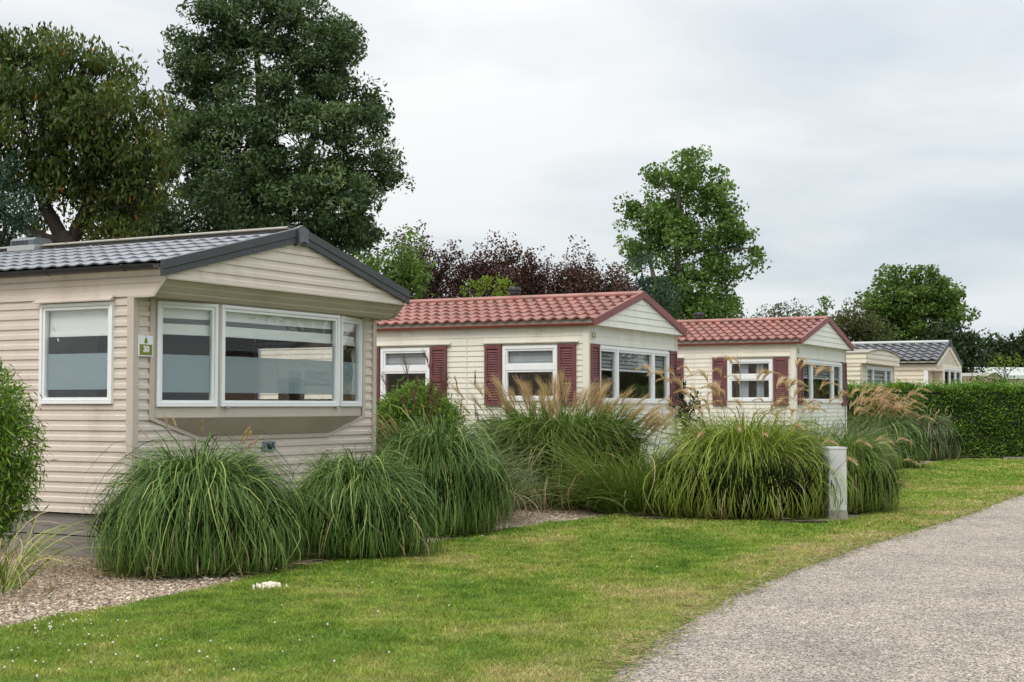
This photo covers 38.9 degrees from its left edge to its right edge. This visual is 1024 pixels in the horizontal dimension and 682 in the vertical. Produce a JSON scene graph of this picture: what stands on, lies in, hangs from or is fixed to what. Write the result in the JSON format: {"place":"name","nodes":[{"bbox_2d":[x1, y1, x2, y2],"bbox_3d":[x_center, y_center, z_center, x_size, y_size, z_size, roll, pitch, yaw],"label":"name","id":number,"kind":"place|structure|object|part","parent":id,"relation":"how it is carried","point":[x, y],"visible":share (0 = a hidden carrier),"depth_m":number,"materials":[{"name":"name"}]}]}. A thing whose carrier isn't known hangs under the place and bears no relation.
{"place":"outdoors","nodes":[
{"label":"outdoors","id":0,"kind":"place"},
{"bbox_2d":[376,348,563,511],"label":"ornamental grass","id":1,"kind":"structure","parent":0,"point":[444,383],"depth_m":18.15,"materials":[{"name":"beige plant"}]},
{"bbox_2d":[0,457,1023,681],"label":"lawn","id":2,"kind":"structure","parent":0,"point":[433,675],"depth_m":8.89,"materials":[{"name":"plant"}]},
{"bbox_2d":[253,581,288,589],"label":"bread crumbs","id":3,"kind":"object","parent":2,"relation":"on","point":[271,584],"visible":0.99,"depth_m":10.96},
{"bbox_2d":[3,467,1006,677],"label":"clover flowers","id":4,"kind":"object","parent":2,"relation":"on","point":[137,656],"visible":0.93,"depth_m":8.54,"materials":[{"name":"white plant"}]},
{"bbox_2d":[1003,457,1023,458],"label":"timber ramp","id":5,"kind":"structure","parent":2,"relation":"on","point":[1014,457],"depth_m":37.38,"materials":[{"name":"wood"}]},
{"bbox_2d":[0,456,1023,625],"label":"gravel bed","id":6,"kind":"object","parent":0,"point":[684,517],"visible":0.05,"depth_m":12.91,"materials":[{"name":"grey gravel"}]},
{"bbox_2d":[0,355,54,578],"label":"bamboo bush","id":7,"kind":"object","parent":6,"relation":"on","point":[18,491],"visible":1,"depth_m":11.70,"materials":[{"name":"green plant"}]},
{"bbox_2d":[0,505,109,604],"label":"ornamental grass","id":8,"kind":"object","parent":6,"relation":"on","point":[16,572],"depth_m":10.69,"materials":[{"name":"plant"}]},
{"bbox_2d":[10,562,174,584],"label":"leaf litter","id":9,"kind":"object","parent":6,"relation":"on","point":[105,573],"visible":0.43,"depth_m":11.83,"materials":[{"name":"plant"}]},
{"bbox_2d":[72,414,336,581],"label":"ornamental grass","id":10,"kind":"object","parent":6,"relation":"on","point":[202,514],"depth_m":11.80,"materials":[{"name":"plant"}]},
{"bbox_2d":[0,225,409,558],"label":"mobile home","id":11,"kind":"object","parent":6,"relation":"on","point":[211,314],"visible":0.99,"depth_m":13.81,"materials":[{"name":"cream plastic siding"},{"name":"grey roof tile"},{"name":"dark grey metal"}]},
{"bbox_2d":[38,301,114,403],"bbox_3d":[-4.016,0.116,13.442,0.911,0.931,0.102,-1,-3,28],"label":"window","id":12,"kind":"structure","parent":11,"relation":"in","point":[85,371],"depth_m":13.45,"materials":[{"name":"white glass"}]},
{"bbox_2d":[138,335,152,356],"bbox_3d":[-3.336,0.044,13.207,0.013,0.191,0.185,-1,-3,28],"label":"number sign","id":13,"kind":"object","parent":11,"relation":"attached to","point":[145,345],"visible":1,"depth_m":13.20,"materials":[{"name":"white plastic"}]},
{"bbox_2d":[156,301,218,406],"bbox_3d":[-3.064,0.128,13.610,0.093,0.974,0.662,-2,-4,44],"label":"window","id":14,"kind":"structure","parent":11,"relation":"in","point":[174,373],"depth_m":13.63,"materials":[{"name":"white glass"}]},
{"bbox_2d":[225,393,251,406],"bbox_3d":[-2.959,0.936,14.812,0.440,1.140,0.440,-1,-3,28],"label":"dining chair","id":15,"kind":"object","parent":11,"relation":"in","point":[238,396],"visible":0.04,"depth_m":14.72,"materials":[{"name":"brown wood"}]},
{"bbox_2d":[263,441,274,450],"bbox_3d":[-2.473,1.071,14.769,0.015,0.098,0.196,-1,-3,29],"label":"emblem plate","id":16,"kind":"object","parent":11,"relation":"attached to","point":[271,443],"visible":0.95,"depth_m":14.76,"materials":[{"name":"silver metal"}]},
{"bbox_2d":[220,305,339,406],"bbox_3d":[-2.349,0.177,14.730,0.093,0.974,1.934,-1,-3,28],"label":"window","id":17,"kind":"structure","parent":11,"relation":"in","point":[237,374],"depth_m":14.70,"materials":[{"name":"white glass"}]},
{"bbox_2d":[278,393,304,406],"bbox_3d":[-2.530,0.971,15.602,0.440,1.140,0.440,-1,-3,28],"label":"dining chair","id":18,"kind":"object","parent":11,"relation":"in","point":[289,397],"visible":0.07,"depth_m":15.47,"materials":[{"name":"brown wood"}]},
{"bbox_2d":[253,339,332,403],"bbox_3d":[-2.544,0.275,17.032,1.200,0.931,0.095,-1,-3,28],"label":"window","id":19,"kind":"structure","parent":11,"relation":"in","point":[259,344],"depth_m":17.11,"materials":[{"name":"glass"}]},
{"bbox_2d":[340,316,361,405],"bbox_3d":[-1.798,0.231,15.938,0.093,0.974,0.662,-1,-3,13],"label":"window","id":20,"kind":"structure","parent":11,"relation":"in","point":[350,373],"depth_m":16.04,"materials":[{"name":"white glass"}]},
{"bbox_2d":[283,433,459,560],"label":"ornamental grass","id":21,"kind":"object","parent":6,"relation":"on","point":[371,510],"depth_m":13.09,"materials":[{"name":"plant"}]},
{"bbox_2d":[376,375,469,457],"bbox_3d":[-1.319,1.367,19.563,1.534,1.806,1.296,0,-3,0],"label":"bamboo bush","id":22,"kind":"object","parent":6,"relation":"on","point":[396,400],"visible":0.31,"depth_m":19.36,"materials":[{"name":"green plant"}]},
{"bbox_2d":[360,400,524,537],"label":"ornamental grass","id":23,"kind":"object","parent":6,"relation":"on","point":[458,462],"depth_m":15.46,"materials":[{"name":"plant"}]},
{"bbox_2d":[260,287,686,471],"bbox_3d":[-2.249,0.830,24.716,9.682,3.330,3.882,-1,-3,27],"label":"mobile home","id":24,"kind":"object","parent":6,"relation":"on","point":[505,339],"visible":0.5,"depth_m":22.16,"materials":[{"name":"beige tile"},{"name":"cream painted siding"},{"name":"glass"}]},
{"bbox_2d":[380,348,429,399],"bbox_3d":[-1.633,0.519,22.403,0.878,0.814,0.095,-1,-3,27],"label":"window","id":25,"kind":"structure","parent":24,"relation":"in","point":[391,358],"depth_m":22.43,"materials":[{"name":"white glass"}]},
{"bbox_2d":[502,345,557,400],"bbox_3d":[0.280,0.476,21.429,0.897,0.814,0.095,-1,-3,27],"label":"window","id":26,"kind":"structure","parent":24,"relation":"in","point":[535,358],"depth_m":21.45,"materials":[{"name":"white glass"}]},
{"bbox_2d":[591,328,595,338],"bbox_3d":[1.193,-0.113,21.162,0.013,0.156,0.150,-1,-3,27],"label":"number sign","id":27,"kind":"object","parent":24,"relation":"attached to","point":[593,333],"visible":1,"depth_m":21.15,"materials":[{"name":"white plastic"}]},
{"bbox_2d":[600,345,669,402],"bbox_3d":[1.900,0.547,22.613,0.095,0.850,2.870,-1,-3,27],"label":"window","id":28,"kind":"structure","parent":24,"relation":"in","point":[615,359],"depth_m":22.67,"materials":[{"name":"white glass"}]},
{"bbox_2d":[496,451,576,525],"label":"ornamental grass","id":29,"kind":"object","parent":6,"relation":"on","point":[519,485],"depth_m":17.23,"materials":[{"name":"plant"}]},
{"bbox_2d":[510,409,728,515],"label":"ornamental grass","id":30,"kind":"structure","parent":6,"relation":"on","point":[601,492],"depth_m":18.32,"materials":[{"name":"plant"}]},
{"bbox_2d":[670,374,700,433],"bbox_3d":[2.802,1.504,24.154,0.753,1.935,0.747,0,-3,0],"label":"shrub","id":31,"kind":"object","parent":6,"relation":"on","point":[684,410],"visible":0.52,"depth_m":24.13,"materials":[{"name":"green plant"}]},
{"bbox_2d":[631,352,894,520],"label":"ornamental grass","id":32,"kind":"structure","parent":6,"relation":"on","point":[751,471],"depth_m":17.71,"materials":[{"name":"plant"}]},
{"bbox_2d":[677,312,853,442],"bbox_3d":[2.223,1.103,30.872,9.182,3.330,4.052,-1,-3,27],"label":"mobile home","id":33,"kind":"object","parent":6,"relation":"on","point":[767,343],"visible":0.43,"depth_m":28.05,"materials":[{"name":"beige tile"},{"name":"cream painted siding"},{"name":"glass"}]},
{"bbox_2d":[727,359,772,400],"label":"window","id":34,"kind":"structure","parent":33,"relation":"in","point":[746,377],"depth_m":27.61,"materials":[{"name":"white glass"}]},
{"bbox_2d":[803,360,842,402],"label":"window","id":35,"kind":"structure","parent":33,"relation":"in","point":[828,390],"depth_m":29.24,"materials":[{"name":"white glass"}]},
{"bbox_2d":[727,388,924,468],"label":"ornamental grass","id":36,"kind":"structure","parent":6,"relation":"on","point":[837,428],"depth_m":25.37,"materials":[{"name":"plant"}]},
{"bbox_2d":[821,447,847,519],"bbox_3d":[3.983,1.752,17.913,0.232,0.885,0.318,0,-3,-5],"label":"utility cabinet","id":37,"kind":"object","parent":6,"relation":"on","point":[838,457],"visible":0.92,"depth_m":17.77,"materials":[{"name":"metal"}]},
{"bbox_3d":[3.989,1.705,17.760,0.212,0.735,0.015,0,-3,-5],"label":"door","id":38,"kind":"part","parent":37,"relation":"part of","materials":[{"name":"grey paint"}]},
{"bbox_2d":[807,412,920,513],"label":"ornamental grass","id":39,"kind":"object","parent":6,"relation":"on","point":[880,493],"depth_m":18.64,"materials":[{"name":"plant"}]},
{"bbox_2d":[846,349,900,386],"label":"mobile home","id":40,"kind":"object","parent":6,"relation":"on","point":[874,365],"visible":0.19,"depth_m":40.92,"materials":[{"name":"beige plastic"}]},
{"bbox_2d":[865,366,891,385],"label":"window","id":41,"kind":"structure","parent":40,"relation":"in","point":[872,373],"depth_m":41.87,"materials":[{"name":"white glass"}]},
{"bbox_2d":[847,383,934,468],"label":"ornamental grass","id":42,"kind":"object","parent":6,"relation":"on","point":[916,446],"depth_m":31.80,"materials":[{"name":"plant"}]},
{"bbox_2d":[896,406,965,460],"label":"ornamental grass","id":43,"kind":"object","parent":6,"relation":"on","point":[944,442],"depth_m":36.58,"materials":[{"name":"plant"}]},
{"bbox_2d":[847,378,1023,457],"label":"hedge","id":44,"kind":"object","parent":6,"relation":"on","point":[990,421],"visible":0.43,"depth_m":38.38,"materials":[{"name":"green plant"}]},
{"bbox_2d":[955,367,1023,391],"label":"privet bush","id":45,"kind":"object","parent":6,"relation":"on","point":[996,380],"visible":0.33,"depth_m":43.82,"materials":[{"name":"green plant"}]},
{"bbox_2d":[0,0,1023,350],"label":"sky","id":46,"kind":"structure","parent":0,"point":[857,137],"materials":[{"name":"white"}]},
{"bbox_2d":[447,369,679,511],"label":"ornamental grass","id":47,"kind":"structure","parent":0,"point":[607,421],"depth_m":19.48,"materials":[{"name":"plant"}]},
{"bbox_2d":[609,496,1023,681],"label":"lane","id":48,"kind":"structure","parent":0,"point":[943,603],"depth_m":9.41,"materials":[{"name":"grey gravel"}]},
{"label":"ground","id":49,"kind":"structure","parent":0,"visible":0},
{"bbox_2d":[0,150,47,251],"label":"leafy tree","id":50,"kind":"object","parent":49,"relation":"on","point":[15,215],"visible":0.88,"depth_m":24.09,"materials":[{"name":"green plant"}]},
{"bbox_2d":[0,21,193,247],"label":"cherry tree","id":51,"kind":"object","parent":49,"relation":"on","point":[68,107],"visible":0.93,"depth_m":25.77,"materials":[{"name":"green plant"}]},
{"bbox_2d":[62,165,250,246],"bbox_3d":[-7.668,-0.504,30.996,4.197,6.571,2.486,-1,-3,18],"label":"hazel shrub","id":52,"kind":"object","parent":49,"relation":"on","point":[171,222],"visible":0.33,"depth_m":30.92,"materials":[{"name":"green plant"}]},
{"bbox_2d":[157,0,415,260],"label":"ash tree","id":53,"kind":"object","parent":49,"relation":"on","point":[269,184],"visible":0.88,"depth_m":35.49,"materials":[{"name":"green plant"}]},
{"bbox_2d":[352,226,436,299],"bbox_3d":[-2.738,0.125,33.266,2.002,5.496,1.552,0,-3,0],"label":"cherry sapling","id":54,"kind":"object","parent":49,"relation":"on","point":[401,275],"visible":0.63,"depth_m":33.07,"materials":[{"name":"green plant"}]},
{"bbox_2d":[380,219,466,299],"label":"plum tree","id":55,"kind":"object","parent":49,"relation":"on","point":[437,275],"visible":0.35,"depth_m":45.05,"materials":[{"name":"green plant"}]},
{"bbox_2d":[434,230,518,298],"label":"plum tree","id":56,"kind":"object","parent":49,"relation":"on","point":[473,272],"visible":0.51,"depth_m":45.00,"materials":[{"name":"brown plant"}]},
{"bbox_2d":[459,274,516,296],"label":"lime bush","id":57,"kind":"object","parent":49,"relation":"on","point":[500,292],"visible":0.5,"depth_m":40.06,"materials":[{"name":"green plant"}]},
{"bbox_2d":[476,232,569,296],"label":"plum tree","id":58,"kind":"object","parent":49,"relation":"on","point":[526,284],"visible":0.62,"depth_m":44.82,"materials":[{"name":"brown plant"}]},
{"bbox_2d":[538,234,638,294],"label":"plum tree","id":59,"kind":"object","parent":49,"relation":"on","point":[576,280],"visible":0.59,"depth_m":44.85,"materials":[{"name":"brown plant"}]},
{"bbox_2d":[617,250,686,319],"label":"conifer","id":60,"kind":"object","parent":49,"relation":"on","point":[643,282],"visible":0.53,"depth_m":46.10,"materials":[{"name":"green plant"}]},
{"bbox_2d":[612,144,771,319],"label":"tall tree","id":61,"kind":"object","parent":49,"relation":"on","point":[667,223],"visible":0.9,"depth_m":49.88,"materials":[{"name":"green plant"}]},
{"bbox_2d":[688,295,751,318],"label":"hawthorn","id":62,"kind":"object","parent":49,"relation":"on","point":[743,314],"visible":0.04,"depth_m":52.06,"materials":[{"name":"green plant"}]},
{"bbox_2d":[751,298,822,320],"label":"hawthorn","id":63,"kind":"object","parent":49,"relation":"on","point":[779,313],"visible":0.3,"depth_m":59.92,"materials":[{"name":"green plant"}]},
{"bbox_2d":[813,296,836,321],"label":"young poplar","id":64,"kind":"object","parent":49,"relation":"on","point":[824,303],"visible":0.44,"depth_m":62.09,"materials":[{"name":"green plant"}]},
{"bbox_2d":[830,297,900,344],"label":"hawthorn","id":65,"kind":"object","parent":49,"relation":"on","point":[855,327],"visible":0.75,"depth_m":57.68,"materials":[{"name":"green plant"}]},
{"bbox_2d":[850,339,962,391],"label":"mobile home","id":66,"kind":"object","parent":49,"relation":"on","point":[946,366],"visible":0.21,"depth_m":47.13,"materials":[{"name":"cream painted siding"},{"name":"charcoal tile"},{"name":"glass"}]},
{"bbox_2d":[943,367,961,384],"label":"window","id":67,"kind":"structure","parent":66,"relation":"in","point":[947,376],"depth_m":48.04,"materials":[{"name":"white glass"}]},
{"bbox_2d":[854,262,981,360],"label":"oak tree","id":68,"kind":"object","parent":49,"relation":"on","point":[909,306],"visible":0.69,"depth_m":73.67,"materials":[{"name":"green plant"}]},
{"bbox_2d":[921,321,995,372],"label":"bushy tree","id":69,"kind":"object","parent":49,"relation":"on","point":[971,356],"visible":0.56,"depth_m":71.44,"materials":[{"name":"green plant"}]},
{"bbox_2d":[920,329,1021,358],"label":"distant wood","id":70,"kind":"object","parent":49,"relation":"on","point":[974,337],"depth_m":95.81,"materials":[{"name":"green plant"}]},
{"bbox_2d":[962,373,1002,391],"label":"mobile home","id":71,"kind":"object","parent":49,"relation":"on","point":[966,375],"visible":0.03,"depth_m":56.41,"materials":[{"name":"white plastic"}]},
{"bbox_2d":[968,367,1023,384],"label":"mobile home","id":72,"kind":"object","parent":49,"relation":"on","point":[1019,374],"depth_m":80.66,"materials":[{"name":"white plastic"}]},
{"bbox_2d":[974,328,1023,366],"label":"bushy tree","id":73,"kind":"object","parent":49,"relation":"on","point":[1006,348],"visible":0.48,"depth_m":85.45,"materials":[{"name":"green plant"}]},
{"bbox_2d":[985,352,1023,379],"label":"pale bush","id":74,"kind":"object","parent":49,"relation":"on","point":[1004,366],"visible":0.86,"depth_m":75.99,"materials":[{"name":"green plant"}]}
]}

